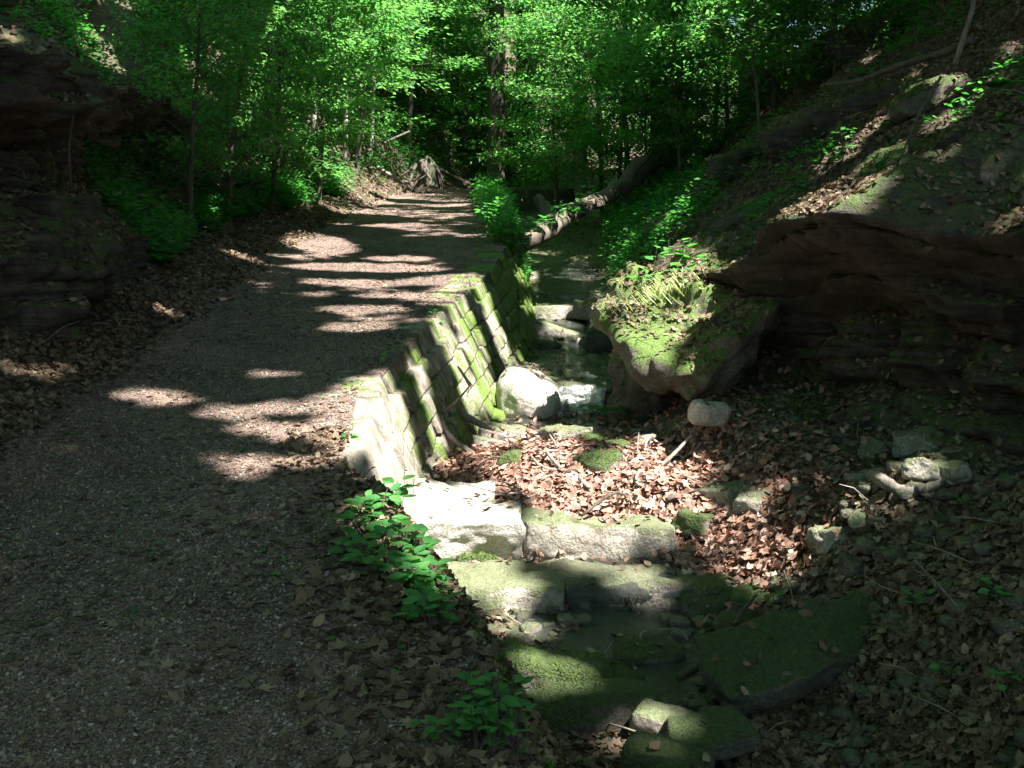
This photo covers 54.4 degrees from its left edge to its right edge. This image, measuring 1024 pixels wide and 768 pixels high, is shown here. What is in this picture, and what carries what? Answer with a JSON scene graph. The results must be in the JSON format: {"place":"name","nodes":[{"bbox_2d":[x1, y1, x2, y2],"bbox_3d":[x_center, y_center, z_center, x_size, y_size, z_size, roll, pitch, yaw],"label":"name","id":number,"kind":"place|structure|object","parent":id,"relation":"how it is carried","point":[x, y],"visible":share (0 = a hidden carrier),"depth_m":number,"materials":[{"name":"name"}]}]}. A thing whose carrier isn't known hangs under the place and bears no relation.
{"place":"outdoors","nodes":[
{"label":"outdoors","id":0,"kind":"place"},
{"bbox_2d":[0,94,731,767],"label":"path","id":1,"kind":"structure","parent":0,"point":[304,757],"depth_m":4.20,"materials":[{"name":"gravel"}]},
{"bbox_2d":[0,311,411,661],"bbox_3d":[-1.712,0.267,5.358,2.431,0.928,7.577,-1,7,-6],"label":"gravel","id":2,"kind":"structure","parent":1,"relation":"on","point":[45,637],"depth_m":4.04,"materials":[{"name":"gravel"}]},
{"bbox_2d":[327,530,376,555],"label":"leafy plant","id":3,"kind":"object","parent":1,"relation":"on","point":[356,538],"visible":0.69,"depth_m":3.79,"materials":[{"name":"green plant"}]},
{"bbox_2d":[329,511,382,538],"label":"leafy plant","id":4,"kind":"object","parent":1,"relation":"on","point":[349,515],"visible":0.9,"depth_m":3.93,"materials":[{"name":"green plant"}]},
{"bbox_2d":[339,540,384,574],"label":"leafy plant","id":5,"kind":"object","parent":1,"relation":"on","point":[354,554],"visible":0.92,"depth_m":3.62,"materials":[{"name":"green plant"}]},
{"bbox_2d":[345,483,402,520],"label":"leafy plant","id":6,"kind":"object","parent":1,"relation":"on","point":[394,496],"visible":0.86,"depth_m":4.15,"materials":[{"name":"green plant"}]},
{"bbox_2d":[362,523,407,561],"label":"leafy plant","id":7,"kind":"object","parent":1,"relation":"on","point":[389,533],"visible":0.92,"depth_m":3.74,"materials":[{"name":"green plant"}]},
{"bbox_2d":[386,561,441,588],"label":"leafy plant","id":8,"kind":"object","parent":1,"relation":"on","point":[399,576],"visible":0.87,"depth_m":3.48,"materials":[{"name":"green plant"}]},
{"bbox_2d":[393,590,446,630],"bbox_3d":[-0.296,0.744,3.214,0.181,0.139,0.165,0,7,0],"label":"leafy plant","id":9,"kind":"object","parent":1,"relation":"on","point":[412,598],"visible":0.98,"depth_m":3.20,"materials":[{"name":"green plant"}]},
{"bbox_2d":[408,554,453,585],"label":"leafy plant","id":10,"kind":"object","parent":1,"relation":"on","point":[430,558],"visible":0.75,"depth_m":3.52,"materials":[{"name":"green plant"}]},
{"bbox_2d":[418,716,467,742],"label":"leafy plant","id":11,"kind":"object","parent":1,"relation":"on","point":[433,720],"visible":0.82,"depth_m":2.60,"materials":[{"name":"green plant"}]},
{"bbox_2d":[454,701,508,749],"bbox_3d":[-0.079,0.898,2.586,0.143,0.143,0.109,0,7,0],"label":"leafy plant","id":12,"kind":"object","parent":1,"relation":"on","point":[464,724],"visible":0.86,"depth_m":2.58,"materials":[{"name":"green plant"}]},
{"bbox_2d":[487,0,504,189],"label":"tree","id":13,"kind":"object","parent":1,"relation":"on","point":[496,103],"visible":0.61,"depth_m":28.52,"materials":[{"name":"brown plant"}]},
{"bbox_2d":[466,691,530,757],"bbox_3d":[-0.034,0.881,2.571,0.172,0.181,0.108,0,7,0],"label":"leafy plant","id":14,"kind":"object","parent":1,"relation":"on","point":[512,701],"visible":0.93,"depth_m":2.58,"materials":[{"name":"green plant"}]},
{"bbox_2d":[476,707,533,760],"bbox_3d":[-0.008,0.897,2.548,0.134,0.172,0.104,4,8,27],"label":"leafy plant","id":15,"kind":"object","parent":1,"relation":"on","point":[515,730],"visible":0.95,"depth_m":2.56,"materials":[{"name":"green plant"}]},
{"bbox_2d":[0,0,731,431],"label":"hillside","id":16,"kind":"structure","parent":0,"point":[106,16],"depth_m":20.08,"materials":[{"name":"soil"}]},
{"bbox_2d":[0,14,201,340],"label":"rock outcrop","id":17,"kind":"object","parent":16,"relation":"on","point":[25,108],"visible":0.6,"depth_m":7.00,"materials":[{"name":"stone"}]},
{"bbox_2d":[11,192,100,225],"bbox_3d":[-3.433,-1.206,7.219,0.744,0.393,0.641,2,7,13],"label":"rock block","id":18,"kind":"object","parent":17,"relation":"on","point":[66,209],"visible":0.44,"depth_m":6.96,"materials":[{"name":"stone"}]},
{"bbox_2d":[84,253,124,301],"bbox_3d":[-3.343,-0.876,7.457,0.692,0.528,0.622,1,7,8],"label":"rock block","id":19,"kind":"object","parent":16,"relation":"on","point":[118,285],"visible":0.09,"depth_m":7.54,"materials":[{"name":"stone"}]},
{"bbox_2d":[64,0,342,225],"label":"shrub","id":20,"kind":"object","parent":16,"relation":"on","point":[158,33],"visible":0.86,"depth_m":13.03,"materials":[{"name":"plant"}]},
{"bbox_2d":[86,159,346,266],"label":"undergrowth","id":21,"kind":"object","parent":16,"relation":"on","point":[162,245],"visible":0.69,"depth_m":13.63,"materials":[{"name":"green plant"}]},
{"bbox_2d":[109,0,371,217],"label":"shrub","id":22,"kind":"object","parent":16,"relation":"on","point":[243,81],"visible":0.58,"depth_m":15.18,"materials":[{"name":"plant"}]},
{"bbox_2d":[263,0,285,174],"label":"tree","id":23,"kind":"object","parent":16,"relation":"on","point":[272,103],"visible":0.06,"depth_m":19.28,"materials":[{"name":"brown plant"}]},
{"bbox_2d":[168,0,392,212],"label":"shrub","id":24,"kind":"object","parent":16,"relation":"on","point":[273,173],"visible":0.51,"depth_m":16.78,"materials":[{"name":"green plant"}]},
{"bbox_2d":[0,0,563,254],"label":"undergrowth","id":25,"kind":"object","parent":16,"relation":"on","point":[110,164],"visible":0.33,"depth_m":19.55,"materials":[{"name":"green plant"}]},
{"bbox_2d":[219,0,454,203],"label":"shrub","id":26,"kind":"object","parent":16,"relation":"on","point":[374,23],"visible":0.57,"depth_m":19.38,"materials":[{"name":"plant"}]},
{"bbox_2d":[259,0,484,170],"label":"tree","id":27,"kind":"object","parent":16,"relation":"on","point":[411,63],"visible":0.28,"depth_m":24.87,"materials":[{"name":"green plant"}]},
{"bbox_2d":[310,0,512,149],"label":"tree","id":28,"kind":"object","parent":16,"relation":"on","point":[472,35],"visible":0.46,"depth_m":28.99,"materials":[{"name":"green plant"}]},
{"bbox_2d":[396,156,462,194],"bbox_3d":[-2.179,-5.337,25.863,1.819,1.200,0.978,-3,8,-24],"label":"tree stump","id":29,"kind":"object","parent":16,"relation":"on","point":[429,172],"visible":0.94,"depth_m":25.79,"materials":[{"name":"wood"}]},
{"bbox_2d":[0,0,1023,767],"bbox_3d":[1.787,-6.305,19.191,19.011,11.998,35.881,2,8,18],"label":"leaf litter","id":30,"kind":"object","parent":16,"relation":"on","point":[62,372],"visible":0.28,"depth_m":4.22,"materials":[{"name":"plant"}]},
{"bbox_2d":[0,0,1023,767],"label":"rock","id":31,"kind":"object","parent":16,"relation":"on","point":[824,200],"visible":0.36,"depth_m":6.91,"materials":[{"name":"stone"}]},
{"bbox_2d":[1,0,1023,747],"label":"moss","id":32,"kind":"object","parent":16,"relation":"on","point":[595,300],"visible":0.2,"depth_m":6.83,"materials":[{"name":"plant"}]},
{"bbox_2d":[438,0,636,179],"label":"tree","id":33,"kind":"object","parent":16,"relation":"on","point":[512,71],"visible":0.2,"depth_m":32.35,"materials":[{"name":"green plant"}]},
{"bbox_2d":[341,0,1023,767],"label":"moss","id":34,"kind":"object","parent":16,"relation":"on","point":[761,400],"visible":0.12,"depth_m":7.24,"materials":[{"name":"plant"}]},
{"bbox_2d":[495,416,601,442],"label":"stream water","id":35,"kind":"structure","parent":0,"point":[524,422],"depth_m":8.93,"materials":[{"name":"grey liquid"}]},
{"bbox_2d":[527,262,611,380],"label":"stream water","id":36,"kind":"structure","parent":0,"point":[568,276],"depth_m":13.87,"materials":[{"name":"grey liquid"}]},
{"bbox_2d":[566,556,684,606],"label":"stream water","id":37,"kind":"structure","parent":0,"point":[593,594],"depth_m":5.21,"materials":[{"name":"grey liquid"}]},
{"bbox_2d":[499,604,773,767],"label":"stream water","id":38,"kind":"structure","parent":0,"point":[659,677],"depth_m":4.84,"materials":[{"name":"green liquid"}]},
{"bbox_2d":[666,706,760,760],"bbox_3d":[0.744,1.327,3.748,0.329,0.138,0.261,-1,7,-5],"label":"boulder","id":39,"kind":"object","parent":38,"relation":"in","point":[717,737],"visible":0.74,"depth_m":3.69,"materials":[{"name":"stone"}]},
{"bbox_2d":[341,188,1023,767],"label":"creek bed","id":40,"kind":"object","parent":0,"point":[583,234],"visible":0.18,"depth_m":15.09,"materials":[{"name":"soil"}]},
{"bbox_2d":[310,190,537,550],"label":"retaining wall","id":41,"kind":"structure","parent":40,"relation":"on","point":[483,336],"depth_m":8.09,"materials":[{"name":"stone"}]},
{"bbox_2d":[440,366,479,454],"bbox_3d":[-0.282,0.245,7.367,0.878,0.718,0.193,6,9,39],"label":"dead branch","id":42,"kind":"object","parent":41,"relation":"on","point":[448,434],"visible":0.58,"depth_m":7.46,"materials":[{"name":"brown wood"}]},
{"bbox_2d":[414,478,525,561],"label":"stone slab","id":43,"kind":"structure","parent":40,"relation":"on","point":[461,526],"depth_m":5.57,"materials":[{"name":"stone"}]},
{"bbox_2d":[446,559,565,615],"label":"stone block","id":44,"kind":"structure","parent":40,"relation":"on","point":[538,587],"depth_m":5.17,"materials":[{"name":"stone"}]},
{"bbox_2d":[478,421,533,437],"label":"boulder","id":45,"kind":"object","parent":40,"relation":"on","point":[510,429],"visible":0.35,"depth_m":8.27,"materials":[{"name":"stone"}]},
{"bbox_2d":[496,365,560,418],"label":"boulder","id":46,"kind":"object","parent":40,"relation":"on","point":[522,392],"visible":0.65,"depth_m":9.13,"materials":[{"name":"stone"}]},
{"bbox_2d":[40,85,1023,746],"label":"twigs","id":47,"kind":"object","parent":40,"relation":"on","point":[706,511],"visible":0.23,"depth_m":4.81,"materials":[{"name":"brown wood"}]},
{"bbox_2d":[533,304,572,319],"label":"stone block","id":48,"kind":"structure","parent":40,"relation":"on","point":[557,312],"depth_m":14.04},
{"bbox_2d":[458,0,648,211],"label":"tree","id":49,"kind":"object","parent":40,"relation":"on","point":[549,52],"visible":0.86,"depth_m":23.12,"materials":[{"name":"green plant"}]},
{"bbox_2d":[531,318,579,335],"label":"stone block","id":50,"kind":"structure","parent":40,"relation":"on","point":[544,327],"depth_m":13.10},
{"bbox_2d":[501,639,612,689],"bbox_3d":[0.175,1.290,4.353,0.551,0.307,0.366,0,7,0],"label":"boulder","id":51,"kind":"object","parent":40,"relation":"on","point":[544,672],"visible":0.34,"depth_m":4.20,"materials":[{"name":"stone"}]},
{"bbox_2d":[536,424,577,440],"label":"boulder","id":52,"kind":"object","parent":40,"relation":"on","point":[564,431],"visible":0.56,"depth_m":8.05,"materials":[{"name":"stone"}]},
{"bbox_2d":[572,1,586,198],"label":"tree","id":53,"kind":"object","parent":40,"relation":"on","point":[579,181],"visible":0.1,"depth_m":30.20,"materials":[{"name":"brown plant"}]},
{"bbox_2d":[547,375,612,395],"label":"stone block","id":54,"kind":"structure","parent":40,"relation":"on","point":[559,381],"depth_m":9.62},
{"bbox_2d":[557,382,605,415],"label":"waterfall","id":55,"kind":"structure","parent":40,"relation":"on","point":[569,396],"depth_m":9.36,"materials":[{"name":"liquid"}]},
{"bbox_2d":[526,678,660,735],"bbox_3d":[0.238,1.390,4.169,0.711,0.316,0.415,-1,7,-11],"label":"boulder","id":56,"kind":"object","parent":40,"relation":"on","point":[621,705],"visible":0.42,"depth_m":4.02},
{"bbox_2d":[582,320,612,350],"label":"boulder","id":57,"kind":"object","parent":40,"relation":"on","point":[595,339],"visible":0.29,"depth_m":12.09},
{"bbox_2d":[573,450,622,473],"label":"boulder","id":58,"kind":"object","parent":40,"relation":"on","point":[595,465],"visible":0.65,"depth_m":6.44,"materials":[{"name":"plant"}]},
{"bbox_2d":[521,507,676,561],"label":"stone block","id":59,"kind":"structure","parent":40,"relation":"on","point":[548,536],"depth_m":5.70,"materials":[{"name":"stone"}]},
{"bbox_2d":[468,138,732,293],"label":"undergrowth","id":60,"kind":"object","parent":40,"relation":"on","point":[488,193],"visible":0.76,"depth_m":17.76,"materials":[{"name":"green plant"}]},
{"bbox_2d":[513,134,699,252],"bbox_3d":[2.152,-4.082,20.016,0.662,2.977,10.462,3,8,25],"label":"fallen log","id":61,"kind":"object","parent":40,"relation":"on","point":[637,172],"visible":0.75,"depth_m":19.17,"materials":[{"name":"brown wood"}]},
{"bbox_2d":[548,558,692,608],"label":"stone block","id":62,"kind":"structure","parent":40,"relation":"on","point":[647,577],"depth_m":5.33,"materials":[{"name":"stone"}]},
{"bbox_2d":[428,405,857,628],"bbox_3d":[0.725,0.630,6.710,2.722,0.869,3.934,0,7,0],"label":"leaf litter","id":63,"kind":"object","parent":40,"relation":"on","point":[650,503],"visible":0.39,"depth_m":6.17,"materials":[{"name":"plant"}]},
{"bbox_2d":[614,634,685,665],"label":"boulder","id":64,"kind":"object","parent":40,"relation":"on","point":[668,650],"visible":0.76,"depth_m":4.63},
{"bbox_2d":[629,697,692,736],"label":"boulder","id":65,"kind":"object","parent":40,"relation":"on","point":[648,714],"visible":0.47,"depth_m":3.90,"materials":[{"name":"stone"}]},
{"bbox_2d":[619,731,713,767],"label":"boulder","id":66,"kind":"object","parent":40,"relation":"on","point":[671,753],"visible":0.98,"depth_m":3.52,"materials":[{"name":"stone"}]},
{"bbox_2d":[671,508,714,536],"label":"boulder","id":67,"kind":"object","parent":40,"relation":"on","point":[687,522],"visible":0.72,"depth_m":5.83,"materials":[{"name":"stone"}]},
{"bbox_2d":[677,590,732,617],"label":"stone block","id":68,"kind":"structure","parent":40,"relation":"on","point":[715,602],"depth_m":5.09,"materials":[{"name":"stone"}]},
{"bbox_2d":[689,574,737,594],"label":"boulder","id":69,"kind":"object","parent":68,"relation":"on","point":[714,583],"visible":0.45,"depth_m":5.22,"materials":[{"name":"stone"}]},
{"bbox_2d":[430,344,997,622],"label":"leaf litter","id":70,"kind":"object","parent":40,"relation":"on","point":[687,562],"visible":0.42,"depth_m":6.19,"materials":[{"name":"plant"}]},
{"bbox_2d":[687,399,730,426],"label":"boulder","id":71,"kind":"object","parent":70,"relation":"on","point":[712,414],"visible":0.98,"depth_m":6.84,"materials":[{"name":"stone"}]},
{"bbox_2d":[698,481,747,506],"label":"boulder","id":72,"kind":"object","parent":40,"relation":"on","point":[718,493],"visible":0.63,"depth_m":5.99,"materials":[{"name":"stone"}]},
{"bbox_2d":[436,395,1023,767],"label":"leaf litter","id":73,"kind":"object","parent":40,"relation":"on","point":[785,731],"visible":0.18,"depth_m":4.06,"materials":[{"name":"plant"}]},
{"bbox_2d":[438,251,1023,767],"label":"pebbles","id":74,"kind":"object","parent":40,"relation":"on","point":[850,567],"visible":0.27,"depth_m":4.52,"materials":[{"name":"stone"}]},
{"bbox_2d":[716,610,761,629],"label":"boulder","id":75,"kind":"object","parent":40,"relation":"on","point":[725,619],"visible":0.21,"depth_m":4.78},
{"bbox_2d":[675,591,759,682],"bbox_3d":[1.000,1.165,4.610,0.094,0.175,0.877,5,9,37],"label":"dead branch","id":76,"kind":"object","parent":75,"relation":"on","point":[687,672],"visible":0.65,"depth_m":4.32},
{"bbox_2d":[730,581,774,610],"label":"boulder","id":77,"kind":"object","parent":40,"relation":"on","point":[742,594],"visible":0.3,"depth_m":5.00,"materials":[{"name":"plant"}]},
{"bbox_2d":[733,483,772,514],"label":"boulder","id":78,"kind":"object","parent":40,"relation":"on","point":[748,499],"visible":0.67,"depth_m":5.77,"materials":[{"name":"stone"}]},
{"bbox_2d":[692,591,873,715],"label":"stone slab","id":79,"kind":"structure","parent":40,"relation":"on","point":[792,636],"depth_m":4.04,"materials":[{"name":"stone"}]},
{"bbox_2d":[805,525,849,554],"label":"rubble stone","id":80,"kind":"object","parent":40,"relation":"on","point":[819,539],"visible":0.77,"depth_m":4.92,"materials":[{"name":"stone"}]},
{"bbox_2d":[628,0,1023,684],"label":"hillside","id":81,"kind":"structure","parent":0,"point":[922,44],"depth_m":11.50,"materials":[{"name":"soil"}]},
{"bbox_2d":[321,1,842,190],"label":"undergrowth","id":82,"kind":"object","parent":81,"relation":"on","point":[469,135],"visible":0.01,"depth_m":31.73,"materials":[{"name":"green plant"}]},
{"bbox_2d":[503,0,697,217],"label":"tree","id":83,"kind":"object","parent":81,"relation":"on","point":[562,77],"visible":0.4,"depth_m":25.07,"materials":[{"name":"green plant"}]},
{"bbox_2d":[527,0,735,202],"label":"tree","id":84,"kind":"object","parent":81,"relation":"on","point":[627,156],"visible":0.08,"depth_m":29.68,"materials":[{"name":"green plant"}]},
{"bbox_2d":[607,350,680,422],"bbox_3d":[1.439,0.033,9.043,1.104,1.018,1.272,-2,8,-18],"label":"rock ledge","id":85,"kind":"object","parent":81,"relation":"on","point":[633,395],"visible":0.2,"depth_m":8.68,"materials":[{"name":"stone"}]},
{"bbox_2d":[566,30,736,202],"bbox_3d":[3.104,-5.791,22.329,3.693,4.434,4.219,4,8,31],"label":"shrub","id":86,"kind":"object","parent":81,"relation":"on","point":[616,146],"visible":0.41,"depth_m":22.10,"materials":[{"name":"green plant"}]},
{"bbox_2d":[649,0,682,186],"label":"tree","id":87,"kind":"object","parent":81,"relation":"on","point":[657,144],"visible":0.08,"depth_m":26.01,"materials":[{"name":"plant"}]},
{"bbox_2d":[574,0,796,185],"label":"tree","id":88,"kind":"object","parent":81,"relation":"on","point":[674,54],"visible":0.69,"depth_m":20.02,"materials":[{"name":"green plant"}]},
{"bbox_2d":[589,252,782,400],"bbox_3d":[1.394,-0.516,8.237,1.248,1.142,1.596,-4,8,-31],"label":"boulder","id":89,"kind":"object","parent":81,"relation":"on","point":[648,368],"visible":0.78,"depth_m":7.85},
{"bbox_2d":[589,267,703,318],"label":"grass","id":90,"kind":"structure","parent":89,"relation":"on","point":[672,284],"depth_m":8.11,"materials":[{"name":"plant"}]},
{"bbox_2d":[610,0,828,156],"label":"shrub","id":91,"kind":"object","parent":81,"relation":"on","point":[696,106],"visible":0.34,"depth_m":20.94,"materials":[{"name":"green plant"}]},
{"bbox_2d":[704,143,762,191],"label":"slope rock","id":92,"kind":"object","parent":81,"relation":"on","point":[735,161],"visible":0.41,"depth_m":15.97,"materials":[{"name":"stone"}]},
{"bbox_2d":[632,0,891,139],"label":"tree","id":93,"kind":"object","parent":81,"relation":"on","point":[722,20],"visible":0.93,"depth_m":16.31,"materials":[{"name":"green plant"}]},
{"bbox_2d":[676,0,893,120],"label":"shrub","id":94,"kind":"object","parent":81,"relation":"on","point":[773,78],"visible":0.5,"depth_m":17.81,"materials":[{"name":"green plant"}]},
{"bbox_2d":[758,94,844,163],"bbox_3d":[4.285,-3.621,14.130,1.620,1.042,1.255,0,7,0],"label":"slope rock","id":95,"kind":"object","parent":81,"relation":"on","point":[773,142],"visible":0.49,"depth_m":13.61,"materials":[{"name":"stone"}]},
{"bbox_2d":[652,122,1023,474],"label":"rock ledge","id":96,"kind":"object","parent":81,"relation":"on","point":[866,240],"visible":0.45,"depth_m":6.16,"materials":[{"name":"stone"}]},
{"bbox_2d":[749,0,938,80],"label":"shrub","id":97,"kind":"object","parent":81,"relation":"on","point":[898,5],"visible":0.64,"depth_m":16.73,"materials":[{"name":"green plant"}]},
{"bbox_2d":[808,80,895,136],"bbox_3d":[4.584,-3.668,13.331,1.190,0.704,0.825,2,7,15],"label":"slope rock","id":98,"kind":"object","parent":81,"relation":"on","point":[868,96],"visible":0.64,"depth_m":13.07,"materials":[{"name":"stone"}]},
{"bbox_2d":[805,9,904,72],"bbox_3d":[6.061,-5.981,17.465,1.722,1.046,1.408,0,7,0],"label":"slope rock","id":99,"kind":"object","parent":81,"relation":"on","point":[830,39],"visible":0.29,"depth_m":16.89,"materials":[{"name":"stone"}]},
{"bbox_2d":[698,0,1023,220],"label":"undergrowth","id":100,"kind":"object","parent":81,"relation":"on","point":[926,30],"visible":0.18,"depth_m":13.89,"materials":[{"name":"green plant"}]},
{"bbox_2d":[857,436,887,461],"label":"rubble stone","id":101,"kind":"object","parent":81,"relation":"on","point":[874,447],"visible":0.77,"depth_m":6.02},
{"bbox_2d":[824,36,975,86],"bbox_3d":[3.330,-2.784,8.663,0.105,0.249,1.402,-6,9,-39],"label":"dead branch","id":102,"kind":"object","parent":81,"relation":"on","point":[969,41],"visible":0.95,"depth_m":8.55,"materials":[{"name":"wood"}]},
{"bbox_2d":[892,426,937,457],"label":"rubble stone","id":103,"kind":"object","parent":81,"relation":"on","point":[905,443],"visible":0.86,"depth_m":6.00,"materials":[{"name":"stone"}]},
{"bbox_2d":[901,457,939,481],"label":"rubble stone","id":104,"kind":"object","parent":81,"relation":"on","point":[921,468],"visible":0.88,"depth_m":4.76,"materials":[{"name":"stone"}]},
{"bbox_2d":[865,464,983,494],"bbox_3d":[2.179,0.468,5.362,0.618,0.285,1.386,4,8,29],"label":"root","id":105,"kind":"object","parent":81,"relation":"on","point":[884,482],"visible":0.82,"depth_m":4.77,"materials":[{"name":"brown wood"}]},
{"bbox_2d":[888,73,970,123],"bbox_3d":[4.685,-3.215,11.223,0.931,0.557,0.562,-1,7,-8],"label":"slope rock","id":106,"kind":"object","parent":81,"relation":"on","point":[904,109],"visible":0.65,"depth_m":10.97,"materials":[{"name":"stone"}]},
{"bbox_2d":[932,458,971,484],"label":"rubble stone","id":107,"kind":"object","parent":81,"relation":"on","point":[948,468],"visible":0.68,"depth_m":4.70,"materials":[{"name":"stone"}]},
{"bbox_2d":[907,88,1023,153],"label":"slope rock","id":108,"kind":"object","parent":81,"relation":"on","point":[955,136],"visible":0.22,"depth_m":7.23,"materials":[{"name":"stone"}]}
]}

